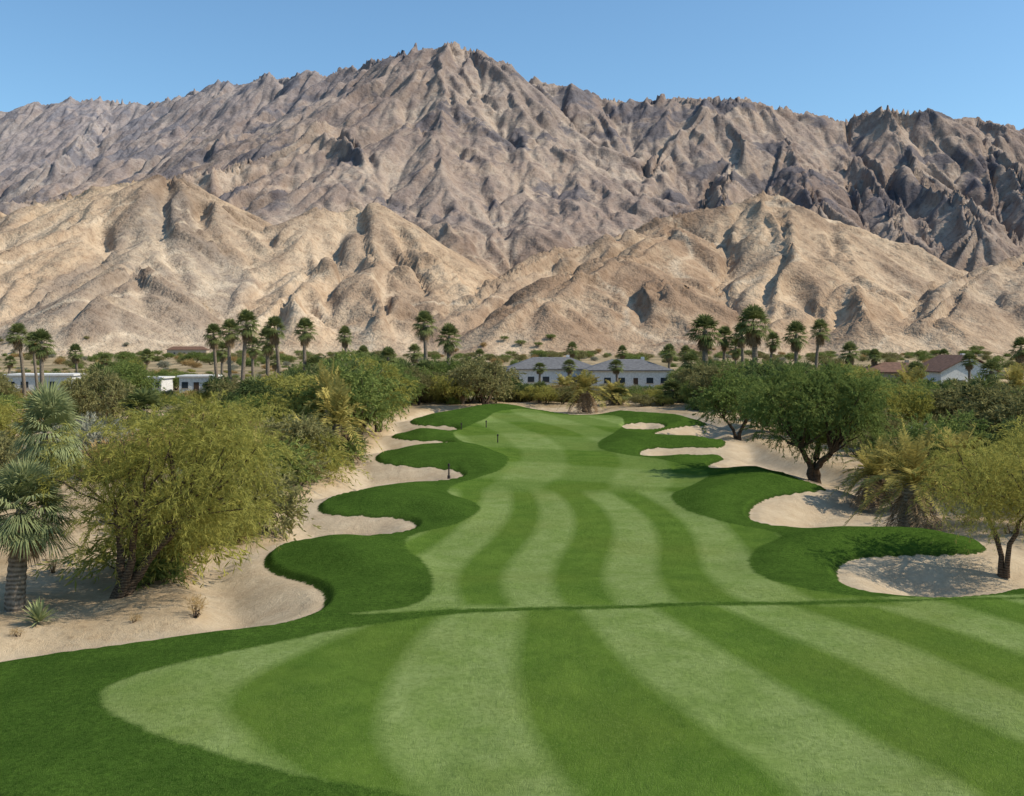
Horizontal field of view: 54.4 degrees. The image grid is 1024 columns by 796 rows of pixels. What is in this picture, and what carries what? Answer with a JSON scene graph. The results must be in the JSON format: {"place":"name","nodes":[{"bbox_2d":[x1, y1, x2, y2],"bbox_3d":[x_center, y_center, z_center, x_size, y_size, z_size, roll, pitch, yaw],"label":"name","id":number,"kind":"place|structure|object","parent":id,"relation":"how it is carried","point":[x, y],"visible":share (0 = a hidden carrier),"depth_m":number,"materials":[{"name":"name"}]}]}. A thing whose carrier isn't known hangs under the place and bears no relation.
{"place":"outdoors","nodes":[
{"label":"outdoors","id":0,"kind":"place"},
{"bbox_2d":[0,355,1023,795],"bbox_3d":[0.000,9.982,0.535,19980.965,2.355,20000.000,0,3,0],"label":"golf course ground","id":1,"kind":"structure","parent":0,"point":[564,599],"depth_m":31.04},
{"bbox_2d":[0,392,28,413],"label":"desert shrub","id":2,"kind":"object","parent":1,"relation":"on","point":[16,404],"visible":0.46,"depth_m":136.83,"materials":[{"name":"green plant"}]},
{"bbox_2d":[5,322,30,396],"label":"fan palm tree","id":3,"kind":"object","parent":1,"relation":"on","point":[20,328],"visible":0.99,"depth_m":189.09,"materials":[{"name":"green plant"}]},
{"bbox_2d":[0,431,36,474],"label":"desert shrub","id":4,"kind":"object","parent":1,"relation":"on","point":[4,456],"visible":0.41,"depth_m":74.56,"materials":[{"name":"green plant"}]},
{"bbox_2d":[0,409,38,440],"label":"desert shrub","id":5,"kind":"object","parent":1,"relation":"on","point":[5,421],"visible":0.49,"depth_m":101.28,"materials":[{"name":"green plant"}]},
{"bbox_2d":[22,330,40,389],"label":"fan palm tree","id":6,"kind":"object","parent":1,"relation":"on","point":[34,363],"visible":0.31,"depth_m":199.56,"materials":[{"name":"green plant"}]},
{"bbox_2d":[20,597,58,626],"bbox_3d":[-16.970,7.587,35.669,1.650,0.899,1.586,0,3,0],"label":"agave plant","id":7,"kind":"object","parent":1,"relation":"on","point":[37,613],"visible":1,"depth_m":35.63,"materials":[{"name":"green plant"}]},
{"bbox_2d":[0,452,83,611],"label":"fan palm tree","id":8,"kind":"object","parent":1,"relation":"on","point":[24,539],"visible":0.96,"depth_m":37.88,"materials":[{"name":"green plant"}]},
{"bbox_2d":[28,327,56,392],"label":"fan palm tree","id":9,"kind":"object","parent":1,"relation":"on","point":[42,351],"visible":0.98,"depth_m":184.71,"materials":[{"name":"green plant"}]},
{"bbox_2d":[5,375,80,390],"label":"walls","id":10,"kind":"structure","parent":1,"relation":"on","point":[17,380],"depth_m":210.57,"materials":[{"name":"white paint"}]},
{"bbox_2d":[4,373,80,375],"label":"roof","id":11,"kind":"structure","parent":10,"relation":"on","point":[51,374],"depth_m":210.57,"materials":[{"name":"white paint"}]},
{"bbox_2d":[5,374,88,532],"bbox_3d":[-24.731,3.326,52.978,4.370,9.142,4.576,-1,3,-25],"label":"fan palm tree","id":12,"kind":"object","parent":1,"relation":"on","point":[50,405],"visible":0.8,"depth_m":52.38,"materials":[{"name":"green plant"}]},
{"bbox_2d":[67,343,84,372],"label":"fan palm tree","id":13,"kind":"object","parent":1,"relation":"on","point":[75,357],"visible":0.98,"depth_m":229.23,"materials":[{"name":"green plant"}]},
{"bbox_2d":[15,411,141,469],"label":"desert shrub","id":14,"kind":"object","parent":1,"relation":"on","point":[86,425],"visible":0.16,"depth_m":78.54,"materials":[{"name":"green plant"}]},
{"bbox_2d":[60,364,139,420],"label":"olive tree","id":15,"kind":"object","parent":1,"relation":"on","point":[102,404],"visible":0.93,"depth_m":113.93,"materials":[{"name":"green plant"}]},
{"bbox_2d":[76,365,126,416],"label":"tree","id":16,"kind":"object","parent":1,"relation":"on","point":[105,372],"visible":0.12,"depth_m":126.50,"materials":[{"name":"green plant"}]},
{"bbox_2d":[70,428,154,476],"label":"desert shrub","id":17,"kind":"object","parent":1,"relation":"on","point":[102,441],"visible":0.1,"depth_m":73.37,"materials":[{"name":"green plant"}]},
{"bbox_2d":[117,384,168,429],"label":"fan palm tree","id":18,"kind":"object","parent":1,"relation":"on","point":[143,397],"visible":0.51,"depth_m":102.74,"materials":[{"name":"green plant"}]},
{"bbox_2d":[30,491,267,591],"bbox_3d":[-15.773,6.865,43.956,9.713,6.350,9.378,3,4,42],"label":"desert shrub","id":19,"kind":"object","parent":1,"relation":"on","point":[101,557],"visible":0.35,"depth_m":42.54,"materials":[{"name":"green plant"}]},
{"bbox_2d":[115,550,196,590],"bbox_3d":[-14.928,7.306,41.740,3.306,2.097,2.983,-1,3,-24],"label":"desert shrub","id":20,"kind":"object","parent":1,"relation":"on","point":[173,574],"visible":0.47,"depth_m":41.37,"materials":[{"name":"green plant"}]},
{"bbox_2d":[5,389,314,598],"bbox_3d":[-13.160,4.074,39.617,10.923,8.883,9.538,1,3,20],"label":"palo verde tree","id":21,"kind":"object","parent":1,"relation":"on","point":[192,506],"visible":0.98,"depth_m":38.16,"materials":[{"name":"green plant"}]},
{"bbox_2d":[183,594,208,617],"bbox_3d":[-11.290,7.306,35.468,1.033,1.140,1.252,-1,3,-17],"label":"dry brush","id":22,"kind":"object","parent":1,"relation":"on","point":[196,614],"visible":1,"depth_m":35.38,"materials":[{"name":"beige plant"}]},
{"bbox_2d":[179,376,219,392],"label":"walls","id":23,"kind":"structure","parent":1,"relation":"on","point":[190,380],"depth_m":208.57,"materials":[{"name":"white paint"}]},
{"bbox_2d":[202,322,223,377],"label":"fan palm tree","id":24,"kind":"object","parent":1,"relation":"on","point":[214,330],"visible":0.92,"depth_m":199.55,"materials":[{"name":"green plant"}]},
{"bbox_2d":[216,340,227,378],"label":"fan palm tree","id":25,"kind":"object","parent":1,"relation":"on","point":[222,355],"visible":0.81,"depth_m":229.60,"materials":[{"name":"green plant"}]},
{"bbox_2d":[206,379,239,403],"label":"olive tree","id":26,"kind":"object","parent":1,"relation":"on","point":[232,387],"visible":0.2,"depth_m":133.31,"materials":[{"name":"green plant"}]},
{"bbox_2d":[216,318,240,381],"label":"fan palm tree","id":27,"kind":"object","parent":1,"relation":"on","point":[230,337],"visible":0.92,"depth_m":194.85,"materials":[{"name":"green plant"}]},
{"bbox_2d":[215,504,263,545],"bbox_3d":[-14.086,6.958,50.928,4.133,3.523,4.281,2,4,36],"label":"desert shrub","id":28,"kind":"object","parent":1,"relation":"on","point":[244,527],"visible":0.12,"depth_m":50.17,"materials":[{"name":"green plant"}]},
{"bbox_2d":[234,308,260,383],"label":"fan palm tree","id":29,"kind":"object","parent":1,"relation":"on","point":[246,332],"visible":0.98,"depth_m":189.31,"materials":[{"name":"green plant"}]},
{"bbox_2d":[214,392,282,418],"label":"mesquite tree","id":30,"kind":"object","parent":1,"relation":"on","point":[256,401],"visible":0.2,"depth_m":97.90,"materials":[{"name":"green plant"}]},
{"bbox_2d":[218,379,284,406],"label":"ironwood tree","id":31,"kind":"object","parent":1,"relation":"on","point":[259,389],"visible":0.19,"depth_m":107.66,"materials":[{"name":"green plant"}]},
{"bbox_2d":[185,460,321,541],"bbox_3d":[-14.066,5.675,53.262,7.529,5.649,7.704,0,3,3],"label":"desert shrub","id":32,"kind":"object","parent":1,"relation":"on","point":[290,508],"visible":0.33,"depth_m":52.60,"materials":[{"name":"green plant"}]},
{"bbox_2d":[246,337,261,379],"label":"fan palm tree","id":33,"kind":"object","parent":1,"relation":"on","point":[252,353],"visible":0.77,"depth_m":239.69,"materials":[{"name":"green plant"}]},
{"bbox_2d":[218,401,300,435],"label":"palo verde tree","id":34,"kind":"object","parent":1,"relation":"on","point":[267,412],"visible":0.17,"depth_m":82.26,"materials":[{"name":"green plant"}]},
{"bbox_2d":[203,434,326,489],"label":"desert shrub","id":35,"kind":"object","parent":1,"relation":"on","point":[294,467],"visible":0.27,"depth_m":69.06,"materials":[{"name":"green plant"}]},
{"bbox_2d":[256,325,280,375],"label":"fan palm tree","id":36,"kind":"object","parent":1,"relation":"on","point":[266,348],"visible":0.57,"depth_m":204.69,"materials":[{"name":"green plant"}]},
{"bbox_2d":[263,315,287,373],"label":"fan palm tree","id":37,"kind":"object","parent":1,"relation":"on","point":[272,334],"visible":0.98,"depth_m":193.88,"materials":[{"name":"green plant"}]},
{"bbox_2d":[243,370,309,406],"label":"palo verde tree","id":38,"kind":"object","parent":1,"relation":"on","point":[276,380],"visible":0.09,"depth_m":112.68,"materials":[{"name":"green plant"}]},
{"bbox_2d":[243,412,339,457],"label":"olive tree","id":39,"kind":"object","parent":1,"relation":"on","point":[311,430],"visible":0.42,"depth_m":74.44,"materials":[{"name":"green plant"}]},
{"bbox_2d":[263,445,332,487],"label":"desert shrub","id":40,"kind":"object","parent":1,"relation":"on","point":[317,467],"visible":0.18,"depth_m":70.06,"materials":[{"name":"green plant"}]},
{"bbox_2d":[292,317,317,370],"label":"fan palm tree","id":41,"kind":"object","parent":1,"relation":"on","point":[304,337],"visible":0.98,"depth_m":189.83,"materials":[{"name":"green plant"}]},
{"bbox_2d":[242,373,368,428],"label":"palo verde tree","id":42,"kind":"object","parent":1,"relation":"on","point":[285,403],"visible":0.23,"depth_m":98.16,"materials":[{"name":"green plant"}]},
{"bbox_2d":[253,430,374,485],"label":"desert shrub","id":43,"kind":"object","parent":1,"relation":"on","point":[327,453],"visible":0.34,"depth_m":74.08,"materials":[{"name":"green plant"}]},
{"bbox_2d":[299,358,359,427],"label":"date palm tree","id":44,"kind":"object","parent":1,"relation":"on","point":[324,376],"visible":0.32,"depth_m":94.27,"materials":[{"name":"green plant"}]},
{"bbox_2d":[336,325,352,351],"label":"fan palm tree","id":45,"kind":"object","parent":1,"relation":"on","point":[343,339],"visible":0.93,"depth_m":328.77,"materials":[{"name":"green plant"}]},
{"bbox_2d":[318,427,371,467],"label":"desert shrub","id":46,"kind":"object","parent":1,"relation":"on","point":[353,449],"visible":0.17,"depth_m":82.87,"materials":[{"name":"green plant"}]},
{"bbox_2d":[310,357,379,429],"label":"ironwood tree","id":47,"kind":"object","parent":1,"relation":"on","point":[352,369],"visible":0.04,"depth_m":103.85,"materials":[{"name":"green plant"}]},
{"bbox_2d":[314,376,383,465],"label":"date palm tree","id":48,"kind":"object","parent":1,"relation":"on","point":[337,403],"visible":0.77,"depth_m":83.92,"materials":[{"name":"green plant"}]},
{"bbox_2d":[293,360,413,434],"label":"mesquite tree","id":49,"kind":"object","parent":1,"relation":"on","point":[370,383],"visible":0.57,"depth_m":97.59,"materials":[{"name":"green plant"}]},
{"bbox_2d":[311,358,416,431],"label":"palo verde tree","id":50,"kind":"object","parent":1,"relation":"on","point":[396,375],"visible":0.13,"depth_m":109.37,"materials":[{"name":"green plant"}]},
{"bbox_2d":[346,356,421,407],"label":"palo verde tree","id":51,"kind":"object","parent":1,"relation":"on","point":[405,380],"visible":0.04,"depth_m":142.53,"materials":[{"name":"green plant"}]},
{"bbox_2d":[378,345,399,366],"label":"fan palm tree","id":52,"kind":"object","parent":1,"relation":"on","point":[387,350],"visible":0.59,"depth_m":169.56,"materials":[{"name":"green plant"}]},
{"bbox_2d":[368,367,413,431],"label":"ironwood tree","id":53,"kind":"object","parent":1,"relation":"on","point":[399,385],"visible":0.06,"depth_m":112.78,"materials":[{"name":"green plant"}]},
{"bbox_2d":[406,343,423,364],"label":"fan palm tree","id":54,"kind":"object","parent":1,"relation":"on","point":[414,356],"visible":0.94,"depth_m":229.01,"materials":[{"name":"green plant"}]},
{"bbox_2d":[411,309,437,359],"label":"fan palm tree","id":55,"kind":"object","parent":1,"relation":"on","point":[425,332],"visible":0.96,"depth_m":199.55,"materials":[{"name":"green plant"}]},
{"bbox_2d":[435,322,461,370],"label":"fan palm tree","id":56,"kind":"object","parent":1,"relation":"on","point":[449,329],"visible":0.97,"depth_m":204.35,"materials":[{"name":"green plant"}]},
{"bbox_2d":[442,354,526,404],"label":"olive tree","id":57,"kind":"object","parent":1,"relation":"on","point":[474,374],"visible":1,"depth_m":158.81,"materials":[{"name":"green plant"}]},
{"bbox_2d":[0,334,1023,410],"bbox_3d":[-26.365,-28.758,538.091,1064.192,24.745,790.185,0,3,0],"label":"distant tree belt","id":58,"kind":"object","parent":1,"relation":"on","point":[680,386],"visible":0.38,"depth_m":186.44,"materials":[{"name":"green plant"}]},
{"bbox_2d":[506,370,582,384],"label":"walls","id":59,"kind":"structure","parent":1,"relation":"on","point":[552,375],"depth_m":243.47,"materials":[{"name":"white paint"}]},
{"bbox_2d":[504,357,591,369],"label":"roof","id":60,"kind":"structure","parent":59,"relation":"on","point":[552,363],"depth_m":245.69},
{"bbox_2d":[558,369,615,413],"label":"date palm tree","id":61,"kind":"object","parent":1,"relation":"on","point":[584,382],"visible":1,"depth_m":159.01,"materials":[{"name":"green plant"}]},
{"bbox_2d":[593,378,635,406],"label":"date palm tree","id":62,"kind":"object","parent":1,"relation":"on","point":[611,387],"visible":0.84,"depth_m":165.01,"materials":[{"name":"green plant"}]},
{"bbox_2d":[585,371,670,386],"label":"walls","id":63,"kind":"structure","parent":1,"relation":"on","point":[642,376],"depth_m":235.53,"materials":[{"name":"white paint"}]},
{"bbox_2d":[582,359,672,370],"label":"roof","id":64,"kind":"structure","parent":63,"relation":"on","point":[636,365],"depth_m":237.04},
{"bbox_2d":[661,343,677,367],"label":"fan palm tree","id":65,"kind":"object","parent":1,"relation":"on","point":[669,356],"visible":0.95,"depth_m":238.95,"materials":[{"name":"green plant"}]},
{"bbox_2d":[680,351,700,368],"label":"fan palm tree","id":66,"kind":"object","parent":1,"relation":"on","point":[691,356],"visible":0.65,"depth_m":169.52,"materials":[{"name":"green plant"}]},
{"bbox_2d":[685,313,723,364],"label":"fan palm tree","id":67,"kind":"object","parent":1,"relation":"on","point":[705,344],"visible":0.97,"depth_m":189.38,"materials":[{"name":"green plant"}]},
{"bbox_2d":[714,326,734,361],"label":"fan palm tree","id":68,"kind":"object","parent":1,"relation":"on","point":[725,346],"visible":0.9,"depth_m":203.12,"materials":[{"name":"green plant"}]},
{"bbox_2d":[690,368,775,439],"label":"mesquite tree","id":69,"kind":"object","parent":1,"relation":"on","point":[725,399],"visible":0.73,"depth_m":106.30,"materials":[{"name":"green plant"}]},
{"bbox_2d":[730,321,748,365],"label":"fan palm tree","id":70,"kind":"object","parent":1,"relation":"on","point":[741,345],"visible":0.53,"depth_m":199.87,"materials":[{"name":"green plant"}]},
{"bbox_2d":[733,303,776,363],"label":"fan palm tree","id":71,"kind":"object","parent":1,"relation":"on","point":[753,336],"visible":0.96,"depth_m":178.56,"materials":[{"name":"green plant"}]},
{"bbox_2d":[734,357,787,423],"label":"ironwood tree","id":72,"kind":"object","parent":1,"relation":"on","point":[749,371],"visible":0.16,"depth_m":122.72,"materials":[{"name":"green plant"}]},
{"bbox_2d":[764,331,781,362],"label":"fan palm tree","id":73,"kind":"object","parent":1,"relation":"on","point":[772,345],"visible":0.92,"depth_m":228.81,"materials":[{"name":"green plant"}]},
{"bbox_2d":[783,319,809,362],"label":"fan palm tree","id":74,"kind":"object","parent":1,"relation":"on","point":[796,327],"visible":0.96,"depth_m":214.38,"materials":[{"name":"green plant"}]},
{"bbox_2d":[720,358,900,483],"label":"mesquite tree","id":75,"kind":"object","parent":1,"relation":"on","point":[835,397],"visible":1,"depth_m":74.15,"materials":[{"name":"green plant"}]},
{"bbox_2d":[809,318,831,368],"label":"fan palm tree","id":76,"kind":"object","parent":1,"relation":"on","point":[821,336],"visible":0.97,"depth_m":224.53,"materials":[{"name":"green plant"}]},
{"bbox_2d":[839,341,862,368],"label":"fan palm tree","id":77,"kind":"object","parent":1,"relation":"on","point":[849,347],"visible":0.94,"depth_m":188.88,"materials":[{"name":"green plant"}]},
{"bbox_2d":[841,432,878,455],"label":"desert shrub","id":78,"kind":"object","parent":1,"relation":"on","point":[851,446],"visible":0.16,"depth_m":89.39,"materials":[{"name":"green plant"}]},
{"bbox_2d":[829,443,900,511],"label":"date palm tree","id":79,"kind":"object","parent":1,"relation":"on","point":[871,466],"visible":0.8,"depth_m":65.33,"materials":[{"name":"green plant"}]},
{"bbox_2d":[843,432,903,507],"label":"date palm tree","id":80,"kind":"object","parent":1,"relation":"on","point":[880,444],"visible":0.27,"depth_m":67.86,"materials":[{"name":"green plant"}]},
{"bbox_2d":[869,373,899,378],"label":"walls","id":81,"kind":"structure","parent":1,"relation":"on","point":[887,374],"depth_m":234.21,"materials":[{"name":"beige paint"}]},
{"bbox_2d":[866,362,908,372],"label":"roof","id":82,"kind":"structure","parent":81,"relation":"on","point":[887,367],"depth_m":236.89,"materials":[{"name":"brown tile"}]},
{"bbox_2d":[856,408,921,448],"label":"desert shrub","id":83,"kind":"object","parent":1,"relation":"on","point":[891,423],"visible":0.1,"depth_m":94.27,"materials":[{"name":"green plant"}]},
{"bbox_2d":[862,423,925,453],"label":"desert shrub","id":84,"kind":"object","parent":1,"relation":"on","point":[888,438],"visible":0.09,"depth_m":87.29,"materials":[{"name":"green plant"}]},
{"bbox_2d":[856,380,937,426],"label":"palo verde tree","id":85,"kind":"object","parent":1,"relation":"on","point":[912,408],"visible":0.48,"depth_m":96.99,"materials":[{"name":"green plant"}]},
{"bbox_2d":[864,375,943,423],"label":"mesquite tree","id":86,"kind":"object","parent":1,"relation":"on","point":[918,390],"visible":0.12,"depth_m":101.78,"materials":[{"name":"green plant"}]},
{"bbox_2d":[843,418,978,532],"bbox_3d":[22.261,4.825,55.065,6.711,7.571,7.052,-1,3,-17],"label":"date palm tree","id":87,"kind":"object","parent":1,"relation":"on","point":[909,460],"visible":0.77,"depth_m":54.44,"materials":[{"name":"green plant"}]},
{"bbox_2d":[891,362,935,384],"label":"date palm tree","id":88,"kind":"object","parent":1,"relation":"on","point":[910,375],"visible":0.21,"depth_m":139.20,"materials":[{"name":"green plant"}]},
{"bbox_2d":[887,408,996,477],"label":"mesquite tree","id":89,"kind":"object","parent":1,"relation":"on","point":[953,424],"visible":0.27,"depth_m":69.01,"materials":[{"name":"green plant"}]},
{"bbox_2d":[924,359,996,383],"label":"walls","id":90,"kind":"structure","parent":1,"relation":"on","point":[958,371],"depth_m":218.90,"materials":[{"name":"white paint"}]},
{"bbox_2d":[913,354,999,372],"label":"roof","id":91,"kind":"structure","parent":90,"relation":"on","point":[939,363],"depth_m":222.87,"materials":[{"name":"brown tile"}]},
{"bbox_2d":[922,422,1004,500],"bbox_3d":[29.175,4.844,65.110,6.491,6.628,6.422,0,3,-5],"label":"date palm tree","id":92,"kind":"object","parent":1,"relation":"on","point":[956,438],"visible":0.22,"depth_m":64.40,"materials":[{"name":"green plant"}]},
{"bbox_2d":[905,429,1023,578],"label":"palo verde tree","id":93,"kind":"object","parent":1,"relation":"on","point":[984,484],"visible":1,"depth_m":44.43,"materials":[{"name":"green plant"}]},
{"bbox_2d":[959,352,977,380],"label":"fan palm tree","id":94,"kind":"object","parent":1,"relation":"on","point":[968,366],"visible":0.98,"depth_m":209.17,"materials":[{"name":"green plant"}]},
{"bbox_2d":[923,374,1015,430],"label":"olive tree","id":95,"kind":"object","parent":1,"relation":"on","point":[940,406],"visible":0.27,"depth_m":98.42,"materials":[{"name":"green plant"}]},
{"bbox_2d":[953,372,1001,409],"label":"fan palm tree","id":96,"kind":"object","parent":1,"relation":"on","point":[985,382],"visible":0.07,"depth_m":99.36,"materials":[{"name":"green plant"}]},
{"bbox_2d":[934,413,1023,502],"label":"palo verde tree","id":97,"kind":"object","parent":1,"relation":"on","point":[1007,430],"visible":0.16,"depth_m":60.98,"materials":[{"name":"green plant"}]},
{"bbox_2d":[941,376,1023,435],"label":"olive tree","id":98,"kind":"object","parent":1,"relation":"on","point":[995,407],"visible":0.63,"depth_m":73.83,"materials":[{"name":"green plant"}]},
{"bbox_2d":[974,359,1006,382],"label":"fan palm tree","id":99,"kind":"object","parent":1,"relation":"on","point":[991,364],"visible":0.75,"depth_m":139.85,"materials":[{"name":"green plant"}]},
{"bbox_2d":[981,417,1023,499],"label":"palo verde tree","id":100,"kind":"object","parent":1,"relation":"on","point":[1015,442],"visible":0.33,"depth_m":53.55,"materials":[{"name":"green plant"}]},
{"bbox_2d":[1000,361,1023,390],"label":"date palm tree","id":101,"kind":"object","parent":1,"relation":"on","point":[1015,375],"visible":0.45,"depth_m":153.81,"materials":[{"name":"yellow plant"}]},
{"bbox_2d":[1008,336,1023,366],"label":"fan palm tree","id":102,"kind":"object","parent":1,"relation":"on","point":[1019,354],"visible":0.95,"depth_m":199.23,"materials":[{"name":"green plant"}]},
{"bbox_2d":[0,41,1023,355],"bbox_3d":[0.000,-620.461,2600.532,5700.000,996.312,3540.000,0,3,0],"label":"mountain range","id":103,"kind":"structure","parent":0,"point":[476,197],"depth_m":1880.29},
{"bbox_2d":[0,0,1023,129],"label":"sky","id":104,"kind":"structure","parent":0,"point":[839,60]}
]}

